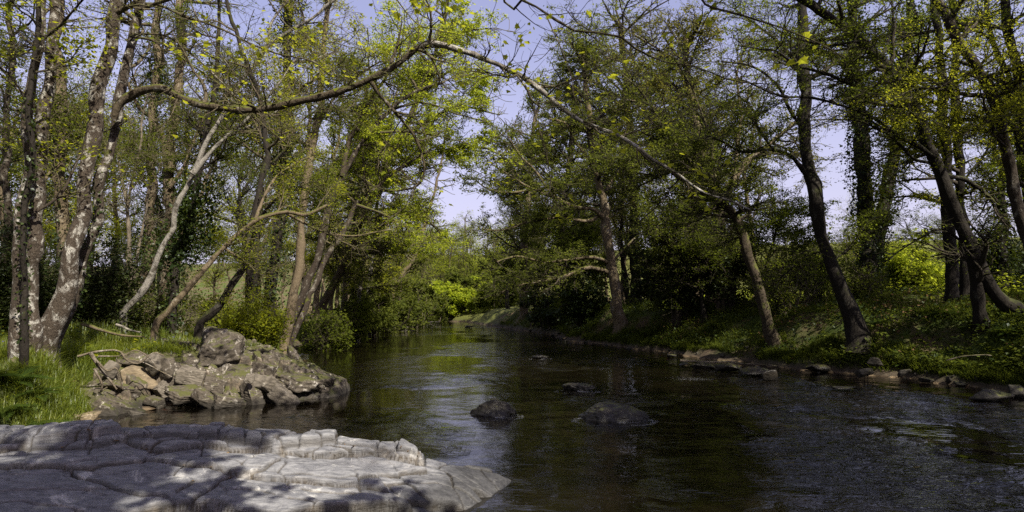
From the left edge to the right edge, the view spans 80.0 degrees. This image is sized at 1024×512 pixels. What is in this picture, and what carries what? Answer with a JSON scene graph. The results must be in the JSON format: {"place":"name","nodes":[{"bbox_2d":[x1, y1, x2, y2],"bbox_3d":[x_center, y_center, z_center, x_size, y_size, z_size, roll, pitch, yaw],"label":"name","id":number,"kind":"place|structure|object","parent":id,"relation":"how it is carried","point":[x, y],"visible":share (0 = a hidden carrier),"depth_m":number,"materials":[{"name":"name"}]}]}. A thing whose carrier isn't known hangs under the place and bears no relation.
{"place":"outdoors","nodes":[
{"label":"outdoors","id":0,"kind":"place"},
{"bbox_2d":[243,373,288,392],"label":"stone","id":1,"kind":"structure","parent":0,"point":[264,383],"depth_m":12.83,"materials":[{"name":"grey stone"}]},
{"bbox_2d":[0,237,1023,424],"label":"ground","id":2,"kind":"structure","parent":0,"point":[493,317],"depth_m":21.70,"materials":[{"name":"green plant"}]},
{"bbox_2d":[0,366,58,387],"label":"fern","id":3,"kind":"object","parent":2,"relation":"on","point":[26,375],"visible":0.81,"depth_m":9.18,"materials":[{"name":"green plant"}]},
{"bbox_2d":[0,207,66,331],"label":"holly bush","id":4,"kind":"object","parent":2,"relation":"on","point":[6,275],"visible":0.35,"depth_m":15.72,"materials":[{"name":"green plant"}]},
{"bbox_2d":[0,75,70,253],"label":"woodland tree","id":5,"kind":"object","parent":2,"relation":"on","point":[15,170],"visible":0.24,"depth_m":26.76,"materials":[{"name":"green plant"}]},
{"bbox_2d":[0,0,76,262],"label":"tree","id":6,"kind":"object","parent":2,"relation":"on","point":[8,158],"visible":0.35,"depth_m":20.32,"materials":[{"name":"green plant"}]},
{"bbox_2d":[0,254,100,326],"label":"shrub","id":7,"kind":"object","parent":2,"relation":"on","point":[79,311],"visible":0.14,"depth_m":16.16,"materials":[{"name":"green plant"}]},
{"bbox_2d":[0,0,121,367],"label":"tree","id":8,"kind":"object","parent":2,"relation":"on","point":[24,318],"visible":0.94,"depth_m":10.05,"materials":[{"name":"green plant"}]},
{"bbox_2d":[8,62,147,245],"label":"woodland tree","id":9,"kind":"object","parent":2,"relation":"on","point":[49,218],"visible":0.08,"depth_m":32.15,"materials":[{"name":"green plant"}]},
{"bbox_2d":[2,55,160,281],"bbox_3d":[-25.878,-4.773,37.143,9.868,17.496,7.364,1,-5,-9],"label":"woodland tree","id":10,"kind":"object","parent":2,"relation":"on","point":[40,76],"visible":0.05,"depth_m":36.86,"materials":[{"name":"green plant"}]},
{"bbox_2d":[0,0,169,365],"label":"tree","id":11,"kind":"object","parent":2,"relation":"on","point":[36,239],"visible":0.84,"depth_m":10.61,"materials":[{"name":"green plant"}]},
{"bbox_2d":[0,0,189,271],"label":"tree","id":12,"kind":"object","parent":2,"relation":"on","point":[62,95],"visible":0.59,"depth_m":18.02,"materials":[{"name":"green plant"}]},
{"bbox_2d":[41,225,160,333],"bbox_3d":[-11.927,0.838,17.430,3.792,3.226,2.996,0,-5,0],"label":"holly bush","id":13,"kind":"object","parent":2,"relation":"on","point":[110,284],"visible":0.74,"depth_m":17.02,"materials":[{"name":"green plant"}]},
{"bbox_2d":[87,391,126,415],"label":"slate block","id":14,"kind":"structure","parent":2,"relation":"on","point":[104,404],"depth_m":11.31,"materials":[{"name":"grey stone"}]},
{"bbox_2d":[36,63,181,269],"bbox_3d":[-22.843,-3.498,34.281,9.015,14.567,7.450,-3,-5,29],"label":"woodland tree","id":15,"kind":"object","parent":2,"relation":"on","point":[115,220],"visible":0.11,"depth_m":33.99,"materials":[{"name":"green plant"}]},
{"bbox_2d":[69,0,196,319],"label":"tree","id":16,"kind":"object","parent":2,"relation":"on","point":[156,77],"visible":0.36,"depth_m":23.71,"materials":[{"name":"green plant"}]},
{"bbox_2d":[84,74,182,291],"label":"tree","id":17,"kind":"object","parent":2,"relation":"on","point":[126,200],"visible":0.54,"depth_m":21.24,"materials":[{"name":"green plant"}]},
{"bbox_2d":[120,365,157,389],"bbox_3d":[-7.964,2.613,13.134,0.813,0.575,1.236,3,-5,-29],"label":"stone","id":18,"kind":"object","parent":2,"relation":"on","point":[142,373],"visible":0.65,"depth_m":12.79,"materials":[{"name":"beige stone"}]},
{"bbox_2d":[94,73,208,286],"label":"woodland tree","id":19,"kind":"object","parent":2,"relation":"on","point":[125,128],"visible":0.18,"depth_m":29.44,"materials":[{"name":"green plant"}]},
{"bbox_2d":[0,315,311,425],"bbox_3d":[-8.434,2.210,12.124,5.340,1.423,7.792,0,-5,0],"label":"grass","id":20,"kind":"structure","parent":2,"relation":"on","point":[68,350],"depth_m":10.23,"materials":[{"name":"green plant"}]},
{"bbox_2d":[107,38,238,293],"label":"woodland tree","id":21,"kind":"object","parent":2,"relation":"on","point":[178,164],"visible":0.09,"depth_m":40.22,"materials":[{"name":"green plant"}]},
{"bbox_2d":[129,279,221,335],"bbox_3d":[-11.002,1.839,19.954,2.761,2.234,3.215,0,-5,0],"label":"shrub","id":22,"kind":"object","parent":2,"relation":"on","point":[189,315],"visible":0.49,"depth_m":19.61,"materials":[{"name":"green plant"}]},
{"bbox_2d":[96,0,266,315],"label":"tree","id":23,"kind":"object","parent":2,"relation":"on","point":[169,189],"visible":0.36,"depth_m":25.59,"materials":[{"name":"green plant"}]},
{"bbox_2d":[112,58,269,248],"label":"woodland tree","id":24,"kind":"object","parent":2,"relation":"on","point":[222,221],"visible":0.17,"depth_m":36.50,"materials":[{"name":"green plant"}]},
{"bbox_2d":[132,0,277,337],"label":"tree","id":25,"kind":"object","parent":2,"relation":"on","point":[188,212],"visible":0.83,"depth_m":19.47,"materials":[{"name":"green plant"}]},
{"bbox_2d":[189,220,238,303],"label":"woodland tree","id":26,"kind":"object","parent":2,"relation":"on","point":[214,271],"visible":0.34,"depth_m":68.65,"materials":[{"name":"green plant"}]},
{"bbox_2d":[80,333,349,408],"bbox_3d":[-6.100,2.822,13.812,5.200,2.085,4.800,0,-5,0],"label":"rock outcrop","id":27,"kind":"object","parent":2,"relation":"on","point":[291,361],"visible":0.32,"depth_m":13.70,"materials":[{"name":"grey stone"}]},
{"bbox_2d":[164,384,197,404],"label":"slate block","id":28,"kind":"structure","parent":27,"relation":"on","point":[178,394],"depth_m":12.37,"materials":[{"name":"grey stone"}]},
{"bbox_2d":[174,364,205,385],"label":"slate block","id":29,"kind":"structure","parent":27,"relation":"on","point":[188,374],"depth_m":12.92,"materials":[{"name":"grey stone"}]},
{"bbox_2d":[197,326,245,366],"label":"outcrop block","id":30,"kind":"structure","parent":27,"relation":"on","point":[220,347],"depth_m":13.73,"materials":[{"name":"grey stone"}]},
{"bbox_2d":[212,393,242,408],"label":"slate block","id":31,"kind":"structure","parent":27,"relation":"on","point":[220,401],"depth_m":12.19,"materials":[{"name":"grey stone"}]},
{"bbox_2d":[267,383,299,404],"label":"slate block","id":32,"kind":"structure","parent":27,"relation":"on","point":[277,394],"depth_m":12.62,"materials":[{"name":"grey stone"}]},
{"bbox_2d":[276,372,335,392],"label":"slate block","id":33,"kind":"structure","parent":27,"relation":"on","point":[297,382],"depth_m":13.47,"materials":[{"name":"grey stone"}]},
{"bbox_2d":[179,274,278,336],"bbox_3d":[-10.517,2.026,22.120,4.041,2.923,3.594,3,-6,-33],"label":"shrub","id":34,"kind":"object","parent":2,"relation":"on","point":[206,305],"visible":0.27,"depth_m":21.76,"materials":[{"name":"green plant"}]},
{"bbox_2d":[193,99,293,293],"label":"woodland tree","id":35,"kind":"object","parent":2,"relation":"on","point":[238,245],"visible":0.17,"depth_m":47.06,"materials":[{"name":"green plant"}]},
{"bbox_2d":[118,0,375,333],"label":"birch tree","id":36,"kind":"object","parent":2,"relation":"on","point":[201,160],"visible":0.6,"depth_m":18.16,"materials":[{"name":"green plant"}]},
{"bbox_2d":[204,282,304,351],"bbox_3d":[-8.637,2.151,20.353,3.555,2.568,2.896,0,-5,0],"label":"shrub","id":37,"kind":"object","parent":2,"relation":"on","point":[255,326],"visible":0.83,"depth_m":19.91,"materials":[{"name":"green plant"}]},
{"bbox_2d":[0,419,510,511],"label":"rock ledge","id":38,"kind":"object","parent":2,"relation":"on","point":[275,470],"visible":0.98,"depth_m":5.82,"materials":[{"name":"grey stone"}]},
{"bbox_2d":[148,0,377,339],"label":"tree","id":39,"kind":"object","parent":2,"relation":"on","point":[212,312],"visible":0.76,"depth_m":17.79,"materials":[{"name":"green plant"}]},
{"bbox_2d":[203,133,327,302],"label":"woodland tree","id":40,"kind":"object","parent":2,"relation":"on","point":[244,189],"visible":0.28,"depth_m":42.11,"materials":[{"name":"green plant"}]},
{"bbox_2d":[217,114,324,313],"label":"woodland tree","id":41,"kind":"object","parent":2,"relation":"on","point":[253,174],"visible":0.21,"depth_m":38.54,"materials":[{"name":"green plant"}]},
{"bbox_2d":[177,0,370,339],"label":"tree","id":42,"kind":"object","parent":2,"relation":"on","point":[280,229],"visible":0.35,"depth_m":24.90,"materials":[{"name":"green plant"}]},
{"bbox_2d":[150,128,415,339],"bbox_3d":[-5.681,-0.525,16.174,3.245,6.557,5.946,-4,-7,43],"label":"tree","id":43,"kind":"object","parent":2,"relation":"on","point":[192,282],"visible":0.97,"depth_m":16.00,"materials":[{"name":"green plant"}]},
{"bbox_2d":[297,303,356,350],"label":"shrub","id":44,"kind":"object","parent":2,"relation":"on","point":[332,337],"visible":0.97,"depth_m":28.43,"materials":[{"name":"green plant"}]},
{"bbox_2d":[252,0,403,354],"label":"tree","id":45,"kind":"object","parent":2,"relation":"on","point":[292,300],"visible":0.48,"depth_m":25.05,"materials":[{"name":"green plant"}]},
{"bbox_2d":[252,34,405,317],"bbox_3d":[-8.864,-4.500,31.132,5.675,15.423,7.047,-4,-6,39],"label":"young tree","id":46,"kind":"object","parent":2,"relation":"on","point":[316,297],"visible":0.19,"depth_m":31.14,"materials":[{"name":"green plant"}]},
{"bbox_2d":[307,288,383,342],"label":"shrub","id":47,"kind":"object","parent":2,"relation":"on","point":[354,308],"visible":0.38,"depth_m":35.42,"materials":[{"name":"green plant"}]},
{"bbox_2d":[304,87,414,331],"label":"young tree","id":48,"kind":"object","parent":2,"relation":"on","point":[308,257],"visible":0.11,"depth_m":43.79,"materials":[{"name":"green plant"}]},
{"bbox_2d":[313,71,411,314],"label":"young tree","id":49,"kind":"object","parent":2,"relation":"on","point":[359,243],"visible":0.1,"depth_m":36.22,"materials":[{"name":"green plant"}]},
{"bbox_2d":[302,65,426,340],"bbox_3d":[-8.446,-3.191,37.027,7.203,18.253,6.950,0,-5,0],"label":"young tree","id":50,"kind":"object","parent":2,"relation":"on","point":[378,288],"visible":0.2,"depth_m":36.82,"materials":[{"name":"green plant"}]},
{"bbox_2d":[347,274,407,335],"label":"shrub","id":51,"kind":"object","parent":2,"relation":"on","point":[380,317],"visible":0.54,"depth_m":42.53,"materials":[{"name":"green plant"}]},
{"bbox_2d":[308,34,453,331],"bbox_3d":[-7.706,-3.356,34.532,7.624,17.727,6.928,3,-5,-28],"label":"young tree","id":52,"kind":"object","parent":2,"relation":"on","point":[347,273],"visible":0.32,"depth_m":34.10,"materials":[{"name":"green plant"}]},
{"bbox_2d":[365,284,422,331],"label":"shrub","id":53,"kind":"object","parent":2,"relation":"on","point":[404,325],"visible":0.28,"depth_m":49.72,"materials":[{"name":"green plant"}]},
{"bbox_2d":[289,0,515,346],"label":"tree","id":54,"kind":"object","parent":2,"relation":"on","point":[305,294],"visible":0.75,"depth_m":26.92,"materials":[{"name":"green plant"}]},
{"bbox_2d":[41,0,773,393],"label":"tree","id":55,"kind":"object","parent":2,"relation":"on","point":[71,282],"visible":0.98,"depth_m":11.11,"materials":[{"name":"green plant"}]},
{"bbox_2d":[376,104,461,299],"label":"young tree","id":56,"kind":"object","parent":2,"relation":"on","point":[416,262],"visible":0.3,"depth_m":52.23,"materials":[{"name":"green plant"}]},
{"bbox_2d":[394,273,443,303],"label":"shrub","id":57,"kind":"object","parent":2,"relation":"on","point":[422,291],"visible":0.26,"depth_m":89.06,"materials":[{"name":"green plant"}]},
{"bbox_2d":[396,280,447,327],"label":"shrub","id":58,"kind":"object","parent":2,"relation":"on","point":[422,306],"visible":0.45,"depth_m":61.19,"materials":[{"name":"green plant"}]},
{"bbox_2d":[309,0,539,340],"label":"tree","id":59,"kind":"object","parent":2,"relation":"on","point":[469,154],"visible":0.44,"depth_m":31.62,"materials":[{"name":"green plant"}]},
{"bbox_2d":[420,290,452,321],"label":"shrub","id":60,"kind":"object","parent":2,"relation":"on","point":[437,300],"visible":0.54,"depth_m":83.46,"materials":[{"name":"green plant"}]},
{"bbox_2d":[429,279,475,319],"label":"shrub","id":61,"kind":"object","parent":2,"relation":"on","point":[456,309],"visible":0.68,"depth_m":86.97,"materials":[{"name":"green plant"}]},
{"bbox_2d":[435,254,491,311],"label":"shrub","id":62,"kind":"object","parent":2,"relation":"on","point":[464,281],"visible":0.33,"depth_m":93.19,"materials":[{"name":"green plant"}]},
{"bbox_2d":[457,275,496,313],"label":"shrub","id":63,"kind":"object","parent":2,"relation":"on","point":[470,304],"visible":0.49,"depth_m":86.27,"materials":[{"name":"green plant"}]},
{"bbox_2d":[474,277,519,313],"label":"shrub","id":64,"kind":"object","parent":2,"relation":"on","point":[513,299],"visible":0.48,"depth_m":83.32,"materials":[{"name":"green plant"}]},
{"bbox_2d":[463,68,580,324],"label":"tree","id":65,"kind":"object","parent":2,"relation":"on","point":[510,263],"visible":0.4,"depth_m":57.60,"materials":[{"name":"green plant"}]},
{"bbox_2d":[187,0,866,138],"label":"sycamore tree","id":66,"kind":"object","parent":2,"relation":"on","point":[415,4],"visible":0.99,"depth_m":9.37,"materials":[{"name":"green plant"}]},
{"bbox_2d":[516,283,573,330],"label":"shrub","id":67,"kind":"object","parent":2,"relation":"on","point":[547,315],"visible":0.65,"depth_m":47.51,"materials":[{"name":"green plant"}]},
{"bbox_2d":[449,10,691,334],"bbox_3d":[3.462,-4.478,33.888,15.281,17.804,6.208,3,-5,-28],"label":"oak tree","id":68,"kind":"object","parent":2,"relation":"on","point":[620,320],"visible":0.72,"depth_m":33.49,"materials":[{"name":"green plant"}]},
{"bbox_2d":[495,64,663,322],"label":"tree","id":69,"kind":"object","parent":2,"relation":"on","point":[551,149],"visible":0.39,"depth_m":50.50,"materials":[{"name":"green plant"}]},
{"bbox_2d":[534,211,627,317],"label":"young tree","id":70,"kind":"object","parent":2,"relation":"on","point":[588,237],"visible":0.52,"depth_m":41.46,"materials":[{"name":"green plant"}]},
{"bbox_2d":[554,265,622,328],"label":"shrub","id":71,"kind":"object","parent":2,"relation":"on","point":[584,306],"visible":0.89,"depth_m":39.07,"materials":[{"name":"green plant"}]},
{"bbox_2d":[581,105,660,304],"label":"woodland tree","id":72,"kind":"object","parent":2,"relation":"on","point":[622,257],"visible":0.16,"depth_m":39.55,"materials":[{"name":"green plant"}]},
{"bbox_2d":[529,0,729,304],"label":"tree","id":73,"kind":"object","parent":2,"relation":"on","point":[606,29],"visible":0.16,"depth_m":40.33,"materials":[{"name":"green plant"}]},
{"bbox_2d":[619,235,663,305],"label":"holly bush","id":74,"kind":"object","parent":2,"relation":"on","point":[638,293],"visible":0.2,"depth_m":36.36,"materials":[{"name":"green plant"}]},
{"bbox_2d":[628,195,711,325],"bbox_3d":[7.556,0.134,29.242,4.275,6.346,3.566,3,-6,-34],"label":"holly bush","id":75,"kind":"object","parent":2,"relation":"on","point":[689,294],"visible":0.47,"depth_m":28.69,"materials":[{"name":"green plant"}]},
{"bbox_2d":[622,170,749,330],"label":"young tree","id":76,"kind":"object","parent":2,"relation":"on","point":[656,250],"visible":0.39,"depth_m":28.18,"materials":[{"name":"green plant"}]},
{"bbox_2d":[574,28,799,350],"bbox_3d":[6.147,-2.324,21.819,8.230,11.860,6.385,0,-5,0],"label":"tree","id":77,"kind":"object","parent":2,"relation":"on","point":[665,140],"visible":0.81,"depth_m":21.75,"materials":[{"name":"green plant"}]},
{"bbox_2d":[624,143,765,325],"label":"young tree","id":78,"kind":"object","parent":2,"relation":"on","point":[683,242],"visible":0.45,"depth_m":27.26,"materials":[{"name":"green plant"}]},
{"bbox_2d":[681,200,774,313],"bbox_3d":[9.858,-0.267,28.079,4.188,5.854,4.094,0,-5,0],"label":"holly bush","id":79,"kind":"object","parent":2,"relation":"on","point":[725,296],"visible":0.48,"depth_m":27.62,"materials":[{"name":"green plant"}]},
{"bbox_2d":[582,0,880,306],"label":"tree","id":80,"kind":"object","parent":2,"relation":"on","point":[671,55],"visible":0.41,"depth_m":32.26,"materials":[{"name":"bark twig"},{"name":"yellow-green leaf"},{"name":"dark bark"}]},
{"bbox_2d":[711,91,791,298],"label":"woodland tree","id":81,"kind":"object","parent":2,"relation":"on","point":[745,176],"visible":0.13,"depth_m":39.00,"materials":[{"name":"green plant"}]},
{"bbox_2d":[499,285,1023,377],"bbox_3d":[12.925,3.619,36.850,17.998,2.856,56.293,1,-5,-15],"label":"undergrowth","id":82,"kind":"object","parent":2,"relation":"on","point":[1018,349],"visible":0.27,"depth_m":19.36,"materials":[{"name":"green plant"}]},
{"bbox_2d":[743,243,829,316],"bbox_3d":[10.832,1.018,23.922,3.607,3.298,3.515,-3,-6,35],"label":"shrub","id":83,"kind":"object","parent":2,"relation":"on","point":[781,302],"visible":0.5,"depth_m":23.68,"materials":[{"name":"green plant"}]},
{"bbox_2d":[556,287,1023,386],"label":"grass","id":84,"kind":"structure","parent":2,"relation":"on","point":[719,347],"depth_m":20.62,"materials":[{"name":"green plant"}]},
{"bbox_2d":[725,147,857,310],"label":"young tree","id":85,"kind":"object","parent":2,"relation":"on","point":[779,221],"visible":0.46,"depth_m":26.50,"materials":[{"name":"green plant"}]},
{"bbox_2d":[674,0,940,353],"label":"tree","id":86,"kind":"object","parent":2,"relation":"on","point":[856,331],"visible":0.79,"depth_m":19.34,"materials":[{"name":"green plant"}]},
{"bbox_2d":[774,237,849,301],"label":"shrub","id":87,"kind":"object","parent":2,"relation":"on","point":[820,279],"visible":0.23,"depth_m":26.41,"materials":[{"name":"green plant"}]},
{"bbox_2d":[760,0,929,294],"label":"tree","id":88,"kind":"object","parent":2,"relation":"on","point":[865,252],"visible":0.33,"depth_m":24.16,"materials":[{"name":"green plant"}]},
{"bbox_2d":[817,250,903,303],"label":"shrub","id":89,"kind":"object","parent":2,"relation":"on","point":[866,288],"visible":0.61,"depth_m":23.00,"materials":[{"name":"green plant"}]},
{"bbox_2d":[704,270,1023,298],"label":"undergrowth","id":90,"kind":"object","parent":2,"relation":"on","point":[1002,284],"visible":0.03,"depth_m":23.95,"materials":[{"name":"green plant"}]},
{"bbox_2d":[708,0,1023,339],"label":"tree","id":91,"kind":"object","parent":2,"relation":"on","point":[981,278],"visible":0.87,"depth_m":16.88,"materials":[{"name":"green plant"}]},
{"bbox_2d":[817,0,945,293],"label":"tree","id":92,"kind":"object","parent":2,"relation":"on","point":[910,49],"visible":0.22,"depth_m":24.73,"materials":[{"name":"green plant"}]},
{"bbox_2d":[856,226,941,294],"bbox_3d":[18.612,0.419,29.079,3.597,3.700,3.241,-4,-6,37],"label":"shrub","id":93,"kind":"object","parent":2,"relation":"on","point":[898,277],"visible":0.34,"depth_m":28.53,"materials":[{"name":"green plant"}]},
{"bbox_2d":[882,237,944,294],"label":"shrub","id":94,"kind":"object","parent":2,"relation":"on","point":[926,273],"visible":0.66,"depth_m":27.71,"materials":[{"name":"green plant"}]},
{"bbox_2d":[816,0,1023,302],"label":"tree","id":95,"kind":"object","parent":2,"relation":"on","point":[952,277],"visible":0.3,"depth_m":21.15,"materials":[{"name":"green plant"}]},
{"bbox_2d":[831,0,1023,248],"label":"tree","id":96,"kind":"object","parent":2,"relation":"on","point":[996,116],"visible":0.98,"depth_m":15.32,"materials":[{"name":"green plant"}]},
{"bbox_2d":[848,0,1016,300],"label":"tree","id":97,"kind":"object","parent":2,"relation":"on","point":[961,191],"visible":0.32,"depth_m":21.75,"materials":[{"name":"green plant"}]},
{"bbox_2d":[903,0,1023,202],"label":"tree","id":98,"kind":"object","parent":2,"relation":"on","point":[1005,9],"visible":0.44,"depth_m":18.82,"materials":[{"name":"green plant"}]},
{"bbox_2d":[941,219,1023,292],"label":"shrub","id":99,"kind":"object","parent":2,"relation":"on","point":[1019,264],"visible":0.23,"depth_m":23.40,"materials":[{"name":"green plant"}]},
{"bbox_2d":[952,82,1023,293],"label":"tree","id":100,"kind":"object","parent":2,"relation":"on","point":[999,255],"visible":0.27,"depth_m":22.97,"materials":[{"name":"green plant"}]},
{"bbox_2d":[0,0,1023,266],"label":"sky","id":101,"kind":"structure","parent":0,"point":[464,203],"materials":[{"name":"blue"}]},
{"bbox_2d":[98,321,1023,511],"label":"water","id":102,"kind":"structure","parent":0,"point":[713,440],"depth_m":10.31,"materials":[{"name":"liquid"}]},
{"bbox_2d":[239,380,264,404],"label":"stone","id":103,"kind":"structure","parent":102,"relation":"in","point":[251,394],"depth_m":12.68,"materials":[{"name":"grey stone"}]},
{"bbox_2d":[469,398,516,416],"bbox_3d":[-0.327,2.868,11.512,0.761,0.350,0.852,-5,-7,44],"label":"boulder","id":104,"kind":"object","parent":102,"relation":"on","point":[494,407],"visible":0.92,"depth_m":11.31,"materials":[{"name":"grey stone"}]},
{"bbox_2d":[578,401,649,421],"bbox_3d":[1.846,2.864,11.161,1.217,0.354,1.012,4,-6,-37],"label":"boulder","id":105,"kind":"object","parent":102,"relation":"on","point":[607,411],"visible":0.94,"depth_m":10.89,"materials":[{"name":"grey stone"}]},
{"bbox_2d":[969,389,1014,401],"bbox_3d":[10.214,3.000,13.062,0.841,0.299,0.566,2,-5,-21],"label":"stone","id":106,"kind":"object","parent":102,"relation":"on","point":[991,395],"visible":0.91,"depth_m":12.90,"materials":[{"name":"grey stone"}]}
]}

